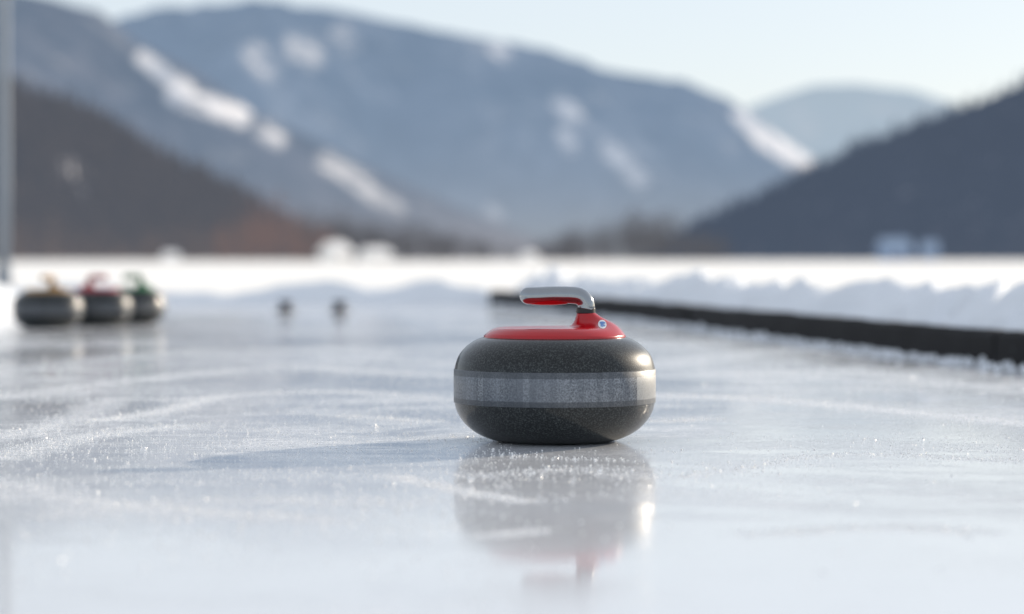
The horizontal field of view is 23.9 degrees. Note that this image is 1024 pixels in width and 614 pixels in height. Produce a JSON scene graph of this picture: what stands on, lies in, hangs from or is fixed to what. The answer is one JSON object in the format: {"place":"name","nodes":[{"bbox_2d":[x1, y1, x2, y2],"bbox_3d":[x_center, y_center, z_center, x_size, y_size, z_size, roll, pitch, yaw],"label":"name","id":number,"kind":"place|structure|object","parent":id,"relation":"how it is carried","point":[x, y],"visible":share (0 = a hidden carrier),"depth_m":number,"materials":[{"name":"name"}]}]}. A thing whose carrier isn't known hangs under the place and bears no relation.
{"place":"outdoors","nodes":[
{"label":"outdoors","id":0,"kind":"place"},
{"bbox_2d":[160,252,180,261],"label":"house","id":1,"kind":"structure","parent":0,"point":[170,256],"depth_m":529.16,"materials":[{"name":"white glass"}]},
{"bbox_2d":[9,93,358,260],"bbox_3d":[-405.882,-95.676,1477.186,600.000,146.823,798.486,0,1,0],"label":"hill","id":2,"kind":"structure","parent":0,"point":[16,155],"depth_m":1356.62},
{"bbox_2d":[9,73,322,260],"bbox_3d":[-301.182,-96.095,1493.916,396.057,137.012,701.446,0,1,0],"label":"forest","id":3,"kind":"object","parent":2,"relation":"on","point":[213,202],"visible":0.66,"depth_m":1380.35,"materials":[{"name":"brown plant"}]},
{"bbox_2d":[8,0,604,260],"bbox_3d":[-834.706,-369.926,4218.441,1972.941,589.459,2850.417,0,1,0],"label":"mountain","id":4,"kind":"structure","parent":0,"point":[104,62],"depth_m":3944.62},
{"bbox_2d":[317,241,353,261],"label":"house","id":5,"kind":"structure","parent":0,"point":[337,251],"depth_m":528.24,"materials":[{"name":"white glass"}]},
{"bbox_2d":[356,247,393,261],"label":"house","id":6,"kind":"structure","parent":0,"point":[377,254],"depth_m":543.24,"materials":[{"name":"white glass"}]},
{"bbox_2d":[112,0,817,259],"bbox_3d":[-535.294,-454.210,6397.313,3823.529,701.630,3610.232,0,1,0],"label":"mountain","id":7,"kind":"structure","parent":0,"point":[541,144],"depth_m":5652.53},
{"bbox_2d":[0,304,1023,613],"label":"ice","id":8,"kind":"structure","parent":0,"point":[878,568],"depth_m":2.73,"materials":[{"name":"white ice"}]},
{"bbox_2d":[0,284,17,315],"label":"snow bank","id":9,"kind":"structure","parent":8,"relation":"on","point":[7,296],"depth_m":11.32,"materials":[{"name":"white snow"}]},
{"bbox_2d":[12,275,82,328],"bbox_3d":[-1.709,-0.020,8.901,0.258,0.197,0.258,0,1,16],"label":"curling stone","id":10,"kind":"object","parent":8,"relation":"on","point":[53,305],"visible":1,"depth_m":8.81,"materials":[{"name":"stone"}]},
{"bbox_2d":[73,274,131,326],"bbox_3d":[-1.576,-0.026,9.201,0.258,0.197,0.258,1,1,31],"label":"curling stone","id":11,"kind":"object","parent":8,"relation":"on","point":[107,307],"visible":0.84,"depth_m":9.11,"materials":[{"name":"stone"}]},
{"bbox_2d":[113,274,165,323],"bbox_3d":[-1.494,-0.032,9.521,0.258,0.197,0.258,1,1,29],"label":"curling stone","id":12,"kind":"object","parent":8,"relation":"on","point":[148,304],"visible":0.74,"depth_m":9.44,"materials":[{"name":"stone"}]},
{"bbox_2d":[274,301,296,311],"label":"foot block","id":13,"kind":"structure","parent":8,"relation":"on","point":[285,306],"depth_m":11.77,"materials":[{"name":"black rubber"}]},
{"bbox_2d":[328,301,350,311],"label":"foot block","id":14,"kind":"structure","parent":8,"relation":"on","point":[339,306],"depth_m":11.77,"materials":[{"name":"black rubber"}]},
{"bbox_2d":[489,291,527,307],"bbox_3d":[-0.003,-0.045,13.277,0.053,0.083,1.142,-3,2,-10],"label":"rink board","id":15,"kind":"object","parent":8,"relation":"on","point":[504,298],"visible":0.62,"depth_m":13.32,"materials":[{"name":"black rubber"}]},
{"bbox_2d":[0,345,1023,613],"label":"frost crystals","id":16,"kind":"object","parent":8,"relation":"on","point":[430,483],"visible":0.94,"depth_m":3.05,"materials":[{"name":"white ice"}]},
{"bbox_2d":[528,303,572,311],"bbox_3d":[0.212,-0.025,12.148,0.055,0.083,1.142,-1,1,-11],"label":"rink board","id":17,"kind":"object","parent":8,"relation":"on","point":[566,307],"visible":0.11,"depth_m":11.92,"materials":[{"name":"black rubber"}]},
{"bbox_2d":[454,286,655,444],"bbox_3d":[0.059,0.078,3.352,0.280,0.214,0.280,0,1,0],"label":"curling stone","id":18,"kind":"object","parent":8,"relation":"on","point":[588,376],"visible":1,"depth_m":3.25,"materials":[{"name":"stone"}]},
{"bbox_2d":[573,297,626,316],"bbox_3d":[0.413,-0.003,11.016,0.054,0.081,1.142,-2,1,-10],"label":"rink board","id":19,"kind":"object","parent":8,"relation":"on","point":[613,307],"visible":0.64,"depth_m":10.76,"materials":[{"name":"black rubber"}]},
{"bbox_2d":[625,300,689,323],"bbox_3d":[0.604,0.020,9.882,0.053,0.084,1.142,-2,1,-9],"label":"rink board","id":20,"kind":"object","parent":8,"relation":"on","point":[674,313],"visible":0.87,"depth_m":9.81,"materials":[{"name":"black rubber"}]},
{"bbox_2d":[687,305,757,333],"bbox_3d":[0.776,0.043,8.745,0.054,0.083,1.142,2,1,-8],"label":"rink board","id":21,"kind":"object","parent":8,"relation":"on","point":[732,319],"visible":0.73,"depth_m":8.69,"materials":[{"name":"black rubber"}]},
{"bbox_2d":[459,289,1023,375],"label":"snow crumbs","id":22,"kind":"object","parent":8,"relation":"on","point":[949,359],"visible":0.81,"depth_m":7.50,"materials":[{"name":"white snow"}]},
{"bbox_2d":[514,267,1023,330],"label":"snow bank","id":23,"kind":"structure","parent":8,"relation":"on","point":[998,302],"depth_m":7.94,"materials":[{"name":"white snow"}]},
{"bbox_2d":[756,311,867,345],"bbox_3d":[0.935,0.062,7.607,0.054,0.084,1.142,-1,1,-9],"label":"rink board","id":24,"kind":"object","parent":8,"relation":"on","point":[831,329],"visible":0.86,"depth_m":7.55,"materials":[{"name":"black rubber"}]},
{"bbox_2d":[852,320,1004,362],"bbox_3d":[1.108,0.086,6.470,0.054,0.083,1.142,1,1,-9],"label":"rink board","id":25,"kind":"object","parent":8,"relation":"on","point":[975,344],"visible":0.86,"depth_m":6.39,"materials":[{"name":"black rubber"}]},
{"bbox_2d":[995,330,1023,365],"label":"rink board","id":26,"kind":"object","parent":8,"relation":"on","point":[1009,345],"visible":0.94,"depth_m":5.80,"materials":[{"name":"black rubber"}]},
{"bbox_2d":[10,260,1023,268],"bbox_3d":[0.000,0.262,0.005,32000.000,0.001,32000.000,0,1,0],"label":"ground","id":27,"kind":"structure","parent":0,"point":[618,264],"depth_m":123.06,"materials":[{"name":"white snow"}]},
{"bbox_2d":[10,210,321,260],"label":"woodland","id":28,"kind":"object","parent":27,"relation":"on","point":[195,248],"visible":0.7,"depth_m":677.85,"materials":[{"name":"plant"}]},
{"bbox_2d":[208,190,338,260],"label":"woodland","id":29,"kind":"object","parent":27,"relation":"on","point":[265,235],"visible":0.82,"depth_m":610.08,"materials":[{"name":"plant"}]},
{"bbox_2d":[292,200,486,260],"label":"woodland","id":30,"kind":"object","parent":27,"relation":"on","point":[371,241],"visible":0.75,"depth_m":678.41,"materials":[{"name":"plant"}]},
{"bbox_2d":[468,238,570,260],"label":"woodland","id":31,"kind":"object","parent":27,"relation":"on","point":[533,250],"visible":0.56,"depth_m":789.63,"materials":[{"name":"plant"}]},
{"bbox_2d":[540,206,737,260],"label":"woodland","id":32,"kind":"object","parent":27,"relation":"on","point":[653,238],"visible":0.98,"depth_m":677.14,"materials":[{"name":"plant"}]},
{"bbox_2d":[737,243,1021,260],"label":"woodland","id":33,"kind":"object","parent":27,"relation":"on","point":[918,257],"visible":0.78,"depth_m":803.40,"materials":[{"name":"brown plant"}]},
{"bbox_2d":[12,269,1023,293],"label":"snow field","id":34,"kind":"structure","parent":0,"point":[227,281],"depth_m":36.20,"materials":[{"name":"white snow"}]},
{"bbox_2d":[0,0,11,286],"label":"lamp post","id":35,"kind":"object","parent":34,"relation":"on","point":[5,274],"visible":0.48,"depth_m":21.93,"materials":[{"name":"metal"}]},
{"bbox_2d":[2,279,511,303],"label":"snow bank","id":36,"kind":"structure","parent":34,"relation":"on","point":[436,291],"depth_m":13.95,"materials":[{"name":"white snow"}]},
{"bbox_2d":[518,252,539,260],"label":"house","id":37,"kind":"structure","parent":0,"point":[528,256],"depth_m":598.93,"materials":[{"name":"white glass"}]},
{"bbox_2d":[58,0,1023,108],"label":"sky","id":38,"kind":"structure","parent":0,"point":[747,53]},
{"bbox_2d":[632,83,1023,260],"bbox_3d":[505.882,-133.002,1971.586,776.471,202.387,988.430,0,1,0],"label":"hill","id":39,"kind":"structure","parent":0,"point":[906,190],"depth_m":1815.12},
{"bbox_2d":[649,72,1023,259],"bbox_3d":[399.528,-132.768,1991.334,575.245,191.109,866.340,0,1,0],"label":"forest","id":40,"kind":"object","parent":39,"relation":"on","point":[793,228],"visible":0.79,"depth_m":1837.10,"materials":[{"name":"green plant"}]},
{"bbox_2d":[744,84,961,163],"bbox_3d":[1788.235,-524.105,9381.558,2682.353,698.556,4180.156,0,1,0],"label":"mountain","id":41,"kind":"structure","parent":0,"point":[813,121],"depth_m":9221.57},
{"bbox_2d":[876,236,912,260],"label":"house","id":42,"kind":"structure","parent":0,"point":[898,249],"depth_m":557.16,"materials":[{"name":"white glass"}]},
{"bbox_2d":[920,240,938,260],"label":"house","id":43,"kind":"structure","parent":0,"point":[929,251],"depth_m":573.02,"materials":[{"name":"white glass"}]}
]}

